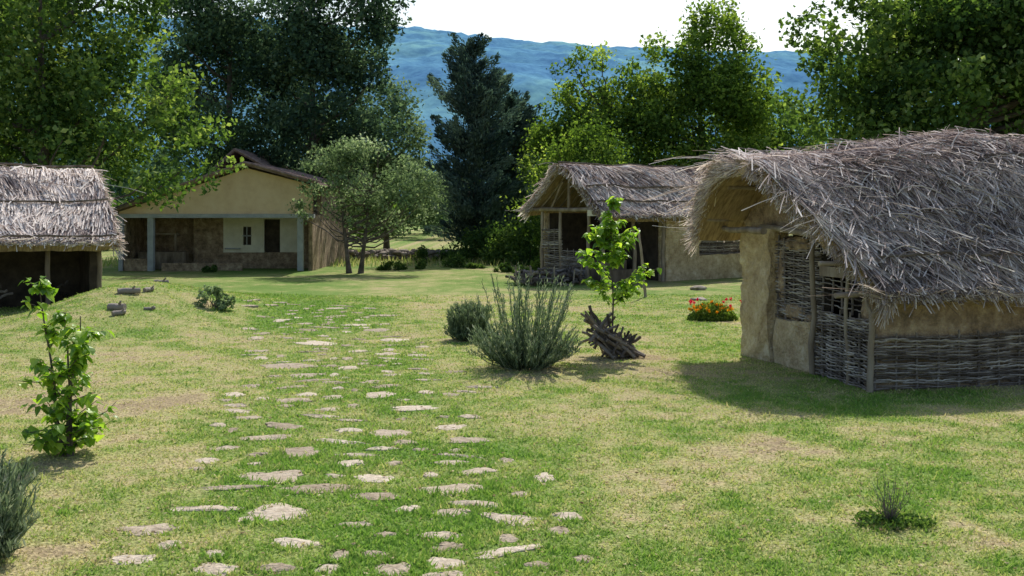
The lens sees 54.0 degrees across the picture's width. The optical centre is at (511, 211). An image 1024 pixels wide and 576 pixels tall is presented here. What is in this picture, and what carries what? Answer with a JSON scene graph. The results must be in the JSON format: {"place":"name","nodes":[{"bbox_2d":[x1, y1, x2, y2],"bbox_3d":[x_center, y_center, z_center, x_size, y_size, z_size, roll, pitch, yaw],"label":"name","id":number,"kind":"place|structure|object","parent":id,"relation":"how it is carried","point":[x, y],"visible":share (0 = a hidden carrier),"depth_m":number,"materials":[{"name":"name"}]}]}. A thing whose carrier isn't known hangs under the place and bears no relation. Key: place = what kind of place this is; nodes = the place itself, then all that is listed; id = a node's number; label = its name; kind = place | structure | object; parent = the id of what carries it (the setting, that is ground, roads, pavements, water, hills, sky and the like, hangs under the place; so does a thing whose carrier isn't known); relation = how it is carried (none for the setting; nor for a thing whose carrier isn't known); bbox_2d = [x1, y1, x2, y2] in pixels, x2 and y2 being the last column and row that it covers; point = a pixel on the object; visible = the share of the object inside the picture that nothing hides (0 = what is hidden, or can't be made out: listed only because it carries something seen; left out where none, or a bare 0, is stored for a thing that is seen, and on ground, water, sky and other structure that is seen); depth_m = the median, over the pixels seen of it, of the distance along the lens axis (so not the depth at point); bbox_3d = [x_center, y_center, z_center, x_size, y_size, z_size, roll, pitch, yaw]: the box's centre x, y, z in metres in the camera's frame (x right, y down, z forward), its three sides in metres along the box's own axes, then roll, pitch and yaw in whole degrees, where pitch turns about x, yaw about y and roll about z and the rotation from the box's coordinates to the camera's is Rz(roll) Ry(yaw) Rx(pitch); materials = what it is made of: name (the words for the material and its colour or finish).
{"place":"outdoors","nodes":[
{"label":"outdoors","id":0,"kind":"place"},
{"bbox_2d":[138,233,187,268],"bbox_3d":[-16.150,1.830,46.550,2.100,1.660,0.700,0,0,0],"label":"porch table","id":1,"kind":"object","parent":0,"point":[174,256],"visible":0.61,"depth_m":46.20,"materials":[{"name":"brown wood"}]},
{"bbox_2d":[102,246,533,266],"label":"meadow grass","id":2,"kind":"structure","parent":0,"point":[335,264],"depth_m":50.24,"materials":[{"name":"green plant"}]},
{"bbox_2d":[112,299,592,575],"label":"stone path","id":3,"kind":"structure","parent":0,"point":[278,510],"depth_m":10.06,"materials":[{"name":"beige stone"}]},
{"bbox_2d":[11,12,990,212],"bbox_3d":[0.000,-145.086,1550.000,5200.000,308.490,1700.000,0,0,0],"label":"hills","id":4,"kind":"structure","parent":0,"point":[417,57],"depth_m":1148.99,"materials":[{"name":"blue"}]},
{"bbox_2d":[0,224,1023,575],"bbox_3d":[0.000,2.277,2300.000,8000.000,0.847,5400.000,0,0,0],"label":"ground","id":5,"kind":"structure","parent":0,"point":[432,280],"depth_m":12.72,"materials":[{"name":"green plant"}]},
{"bbox_2d":[0,448,42,558],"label":"lavender bush","id":6,"kind":"object","parent":5,"relation":"on","point":[14,525],"visible":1,"depth_m":7.78,"materials":[{"name":"green plant"}]},
{"bbox_2d":[0,0,130,163],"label":"broadleaf tree","id":7,"kind":"object","parent":5,"relation":"on","point":[18,48],"visible":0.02,"depth_m":43.76,"materials":[{"name":"green plant"}]},
{"bbox_2d":[17,276,118,456],"bbox_3d":[-4.786,1.702,10.875,1.016,2.001,0.946,0,0,-32],"label":"mulberry sapling","id":8,"kind":"object","parent":5,"relation":"on","point":[54,440],"visible":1,"depth_m":10.83,"materials":[{"name":"green plant"}]},
{"bbox_2d":[0,162,143,307],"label":"thatched shelter","id":9,"kind":"object","parent":5,"relation":"on","point":[58,227],"visible":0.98,"depth_m":27.67,"materials":[{"name":"plant"}]},
{"bbox_2d":[107,301,126,309],"bbox_3d":[-9.003,2.143,22.887,0.444,0.258,0.207,0,0,21],"label":"cut log","id":10,"kind":"object","parent":5,"relation":"on","point":[116,306],"visible":0.95,"depth_m":22.83,"materials":[{"name":"grey wood"}]},
{"bbox_2d":[111,309,125,315],"bbox_3d":[-8.800,2.251,22.498,0.329,0.169,0.156,0,0,-38],"label":"cut log","id":11,"kind":"object","parent":5,"relation":"on","point":[118,312],"visible":1,"depth_m":22.45,"materials":[{"name":"grey wood"}]},
{"bbox_2d":[0,0,247,211],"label":"broadleaf tree","id":12,"kind":"object","parent":5,"relation":"on","point":[51,98],"visible":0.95,"depth_m":35.85,"materials":[{"name":"green plant"}]},
{"bbox_2d":[117,286,140,293],"bbox_3d":[-9.304,1.909,24.404,0.556,0.218,0.188,0,0,-14],"label":"cut log","id":13,"kind":"object","parent":5,"relation":"on","point":[133,290],"visible":1,"depth_m":24.35,"materials":[{"name":"grey wood"}]},
{"bbox_2d":[143,285,153,291],"bbox_3d":[-9.001,1.911,24.896,0.166,0.171,0.315,0,0,31],"label":"cut log","id":14,"kind":"object","parent":5,"relation":"on","point":[147,289],"visible":1,"depth_m":24.83,"materials":[{"name":"grey wood"}]},
{"bbox_2d":[144,306,155,309],"bbox_3d":[-8.396,2.233,23.296,0.254,0.120,0.142,0,0,-7],"label":"cut log","id":15,"kind":"object","parent":5,"relation":"on","point":[149,308],"visible":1,"depth_m":23.26,"materials":[{"name":"grey wood"}]},
{"bbox_2d":[154,277,168,282],"bbox_3d":[-9.895,1.970,28.394,0.438,0.229,0.186,0,0,0],"label":"cut log","id":16,"kind":"object","parent":5,"relation":"on","point":[165,280],"visible":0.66,"depth_m":28.34,"materials":[{"name":"grey wood"}]},
{"bbox_2d":[201,264,217,272],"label":"shrub","id":17,"kind":"object","parent":5,"relation":"on","point":[207,269],"visible":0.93,"depth_m":43.84,"materials":[{"name":"green plant"}]},
{"bbox_2d":[116,214,314,270],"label":"beam and posts","id":18,"kind":"structure","parent":5,"relation":"on","point":[151,243],"depth_m":44.92,"materials":[{"name":"grey wood"}]},
{"bbox_2d":[119,168,312,213],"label":"gable wall","id":19,"kind":"structure","parent":18,"relation":"on","point":[248,191],"depth_m":45.00,"materials":[{"name":"paint"}]},
{"bbox_2d":[194,284,237,309],"bbox_3d":[-7.335,2.109,24.846,1.105,0.635,0.798,0,0,0],"label":"shrub","id":20,"kind":"object","parent":5,"relation":"on","point":[217,292],"visible":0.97,"depth_m":24.76,"materials":[{"name":"green plant"}]},
{"bbox_2d":[115,0,326,181],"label":"tall tree","id":21,"kind":"object","parent":5,"relation":"on","point":[213,31],"visible":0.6,"depth_m":58.01,"materials":[{"name":"green plant"}]},
{"bbox_2d":[123,187,347,270],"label":"dark walls","id":22,"kind":"structure","parent":5,"relation":"on","point":[200,240],"depth_m":47.03,"materials":[{"name":"stone"}]},
{"bbox_2d":[114,161,353,213],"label":"tiled roof","id":23,"kind":"structure","parent":22,"relation":"on","point":[280,172],"depth_m":44.67,"materials":[{"name":"tile"}]},
{"bbox_2d":[223,218,296,251],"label":"limewashed wall","id":24,"kind":"structure","parent":22,"relation":"attached to","point":[233,231],"depth_m":47.00,"materials":[{"name":"white paint"}]},
{"bbox_2d":[244,219,279,251],"bbox_3d":[-11.720,1.130,47.140,1.680,1.540,0.040,0,0,0],"label":"door and window","id":25,"kind":"structure","parent":24,"relation":"attached to","point":[272,235],"depth_m":47.12,"materials":[{"name":"brown wood"}]},
{"bbox_2d":[105,187,537,250],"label":"hedge","id":26,"kind":"object","parent":5,"relation":"on","point":[122,202],"depth_m":71.32,"materials":[{"name":"green plant"}]},
{"bbox_2d":[241,0,415,214],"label":"tall tree","id":27,"kind":"object","parent":5,"relation":"on","point":[327,45],"visible":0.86,"depth_m":56.65,"materials":[{"name":"green plant"}]},
{"bbox_2d":[96,330,600,575],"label":"clover","id":28,"kind":"object","parent":5,"relation":"on","point":[203,553],"visible":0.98,"depth_m":10.99,"materials":[{"name":"green plant"}]},
{"bbox_2d":[14,93,715,237],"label":"distant trees","id":29,"kind":"object","parent":5,"relation":"on","point":[116,189],"visible":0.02,"depth_m":104.96,"materials":[{"name":"green plant"}]},
{"bbox_2d":[286,132,449,273],"bbox_3d":[-6.012,-0.329,43.389,6.984,6.135,4.306,0,0,-22],"label":"fruit tree","id":30,"kind":"object","parent":5,"relation":"on","point":[358,198],"visible":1,"depth_m":43.29,"materials":[{"name":"green plant"}]},
{"bbox_2d":[376,260,407,270],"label":"shrub","id":31,"kind":"object","parent":5,"relation":"on","point":[398,265],"visible":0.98,"depth_m":45.83,"materials":[{"name":"green plant"}]},
{"bbox_2d":[344,73,452,248],"bbox_3d":[-7.572,-3.070,63.819,8.336,11.555,7.230,0,0,0],"label":"poplar tree","id":32,"kind":"object","parent":5,"relation":"on","point":[406,144],"visible":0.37,"depth_m":63.28,"materials":[{"name":"green plant"}]},
{"bbox_2d":[349,248,478,260],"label":"stone wall","id":33,"kind":"structure","parent":5,"relation":"on","point":[394,253],"depth_m":54.66,"materials":[{"name":"grey stone"}]},
{"bbox_2d":[412,245,429,262],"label":"shrub","id":34,"kind":"object","parent":5,"relation":"on","point":[422,252],"visible":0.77,"depth_m":51.85,"materials":[{"name":"green plant"}]},
{"bbox_2d":[415,258,426,269],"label":"shrub","id":35,"kind":"object","parent":5,"relation":"on","point":[420,265],"visible":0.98,"depth_m":46.42,"materials":[{"name":"green plant"}]},
{"bbox_2d":[432,249,461,260],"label":"shrub","id":36,"kind":"object","parent":5,"relation":"on","point":[442,254],"visible":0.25,"depth_m":54.07,"materials":[{"name":"green plant"}]},
{"bbox_2d":[440,252,467,267],"bbox_3d":[-2.740,2.300,47.838,1.053,0.852,1.405,0,0,-22],"label":"shrub","id":37,"kind":"object","parent":5,"relation":"on","point":[455,261],"visible":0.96,"depth_m":47.52,"materials":[{"name":"green plant"}]},
{"bbox_2d":[441,299,493,340],"bbox_3d":[-0.889,2.244,20.914,1.110,0.917,1.003,0,0,36],"label":"rosemary bush","id":38,"kind":"object","parent":5,"relation":"on","point":[461,320],"visible":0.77,"depth_m":20.67,"materials":[{"name":"green plant"}]},
{"bbox_2d":[464,262,484,268],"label":"shrub","id":39,"kind":"object","parent":5,"relation":"on","point":[471,265],"visible":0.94,"depth_m":46.74,"materials":[{"name":"green plant"}]},
{"bbox_2d":[437,221,515,262],"bbox_3d":[-1.124,1.623,53.069,5.215,2.288,3.672,0,0,-26],"label":"shrub","id":40,"kind":"object","parent":5,"relation":"on","point":[476,237],"visible":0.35,"depth_m":52.31,"materials":[{"name":"green plant"}]},
{"bbox_2d":[423,32,536,246],"bbox_3d":[-1.767,-3.603,56.061,6.321,12.649,7.175,0,0,-16],"label":"pine tree","id":41,"kind":"object","parent":5,"relation":"on","point":[475,146],"visible":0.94,"depth_m":55.15,"materials":[{"name":"green plant"}]},
{"bbox_2d":[493,261,513,272],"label":"shrub","id":42,"kind":"object","parent":5,"relation":"on","point":[505,267],"visible":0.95,"depth_m":43.88,"materials":[{"name":"green plant"}]},
{"bbox_2d":[477,215,540,265],"bbox_3d":[0.733,1.167,50.441,5.042,3.218,3.626,0,0,0],"label":"shrub","id":43,"kind":"object","parent":5,"relation":"on","point":[515,246],"visible":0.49,"depth_m":49.99,"materials":[{"name":"green plant"}]},
{"bbox_2d":[465,87,556,242],"bbox_3d":[0.391,-2.356,59.025,6.172,10.163,5.807,0,0,-42],"label":"pine tree","id":44,"kind":"object","parent":5,"relation":"on","point":[528,110],"visible":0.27,"depth_m":58.39,"materials":[{"name":"green plant"}]},
{"bbox_2d":[0,284,1022,575],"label":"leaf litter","id":45,"kind":"object","parent":5,"relation":"on","point":[540,478],"visible":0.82,"depth_m":9.69,"materials":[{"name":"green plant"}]},
{"bbox_2d":[512,265,529,272],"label":"shrub","id":46,"kind":"object","parent":5,"relation":"on","point":[522,268],"visible":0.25,"depth_m":42.84,"materials":[{"name":"green plant"}]},
{"bbox_2d":[462,266,581,370],"bbox_3d":[0.181,1.754,17.022,2.060,1.819,2.041,0,0,0],"label":"lavender bush","id":47,"kind":"object","parent":5,"relation":"on","point":[522,347],"visible":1,"depth_m":16.73,"materials":[{"name":"green plant"}]},
{"bbox_2d":[529,235,540,270],"bbox_3d":[2.002,1.811,46.003,2.411,1.882,2.103,0,0,12],"label":"shrub","id":48,"kind":"object","parent":5,"relation":"on","point":[536,266],"visible":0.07,"depth_m":45.42,"materials":[{"name":"green plant"}]},
{"bbox_2d":[505,265,584,285],"bbox_3d":[1.255,2.346,36.816,3.018,0.851,1.990,0,0,0],"label":"log pile","id":49,"kind":"object","parent":5,"relation":"on","point":[573,278],"visible":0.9,"depth_m":36.34,"materials":[{"name":"grey wood"}]},
{"bbox_2d":[499,106,639,251],"bbox_3d":[2.792,-1.108,47.483,6.781,7.635,5.166,0,0,0],"label":"broadleaf tree","id":50,"kind":"object","parent":5,"relation":"on","point":[570,154],"visible":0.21,"depth_m":47.06,"materials":[{"name":"green plant"}]},
{"bbox_2d":[512,40,681,217],"bbox_3d":[4.817,-3.223,53.867,9.679,11.904,7.411,0,0,0],"label":"broadleaf tree","id":51,"kind":"object","parent":5,"relation":"on","point":[615,108],"visible":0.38,"depth_m":53.09,"materials":[{"name":"green plant"}]},
{"bbox_2d":[580,305,645,358],"bbox_3d":[1.842,2.192,18.398,1.200,0.939,0.938,0,0,0],"label":"stick pile","id":52,"kind":"object","parent":5,"relation":"on","point":[609,342],"visible":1,"depth_m":18.21,"materials":[{"name":"brown wood"}]},
{"bbox_2d":[575,196,661,331],"bbox_3d":[1.979,1.197,18.541,1.525,2.971,1.449,0,0,-28],"label":"sapling tree","id":53,"kind":"object","parent":5,"relation":"on","point":[606,230],"visible":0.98,"depth_m":18.46,"materials":[{"name":"green plant"}]},
{"bbox_2d":[506,161,741,282],"bbox_3d":[5.783,0.419,40.670,11.300,4.658,5.445,0,0,-35],"label":"thatched clay hut","id":54,"kind":"object","parent":5,"relation":"on","point":[566,201],"visible":0.64,"depth_m":38.89,"materials":[{"name":"plant"}]},
{"bbox_2d":[638,228,646,296],"bbox_3d":[4.047,1.635,31.190,0.304,2.256,0.122,0,0,0],"label":"wooden pole","id":55,"kind":"object","parent":5,"relation":"on","point":[644,285],"visible":0.71,"depth_m":31.16,"materials":[{"name":"brown wood"}]},
{"bbox_2d":[689,285,706,289],"bbox_3d":[6.311,2.605,34.033,0.474,0.218,0.544,0,0,44],"label":"rock","id":56,"kind":"object","parent":5,"relation":"on","point":[697,287],"visible":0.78,"depth_m":33.86,"materials":[{"name":"stone"}]},
{"bbox_2d":[690,297,706,300],"bbox_3d":[5.571,2.617,29.993,0.456,0.125,0.429,0,0,-30],"label":"rock","id":57,"kind":"object","parent":5,"relation":"on","point":[701,298],"visible":0.72,"depth_m":29.88,"materials":[{"name":"stone"}]},
{"bbox_2d":[621,0,787,167],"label":"broadleaf tree","id":58,"kind":"object","parent":5,"relation":"on","point":[721,93],"visible":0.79,"depth_m":50.61,"materials":[{"name":"green plant"}]},
{"bbox_2d":[686,297,740,321],"bbox_3d":[4.959,2.396,24.600,1.413,0.587,0.860,0,0,0],"label":"flower bed","id":59,"kind":"object","parent":5,"relation":"on","point":[711,311],"visible":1,"depth_m":24.43,"materials":[{"name":"green plant"}]},
{"bbox_2d":[704,87,842,157],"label":"broadleaf tree","id":60,"kind":"object","parent":5,"relation":"on","point":[786,135],"visible":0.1,"depth_m":53.93,"materials":[{"name":"green plant"}]},
{"bbox_2d":[643,126,1023,392],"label":"thatched wattle hut","id":61,"kind":"object","parent":5,"relation":"on","point":[892,263],"visible":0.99,"depth_m":15.86,"materials":[{"name":"plant"}]},
{"bbox_2d":[763,0,1023,149],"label":"walnut tree","id":62,"kind":"object","parent":5,"relation":"on","point":[913,49],"visible":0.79,"depth_m":35.06,"materials":[{"name":"green plant"}]},
{"bbox_2d":[851,475,937,531],"bbox_3d":[3.191,2.439,8.425,0.746,0.420,0.461,0,0,0],"label":"twiggy shrub","id":63,"kind":"object","parent":5,"relation":"on","point":[889,515],"visible":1,"depth_m":8.41,"materials":[{"name":"green plant"}]},
{"bbox_3d":[-14.550,0.460,57.950,3.900,4.400,5.100,0,0,0],"label":"rear wing","id":64,"kind":"object","parent":5,"relation":"on","visible":0},
{"bbox_2d":[207,148,292,178],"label":"roof","id":65,"kind":"structure","parent":64,"relation":"on","point":[239,153],"depth_m":54.62,"materials":[{"name":"ceramic"}]},
{"bbox_2d":[72,0,960,60],"label":"sky","id":66,"kind":"structure","parent":0,"point":[586,22],"materials":[{"name":"white"}]}
]}

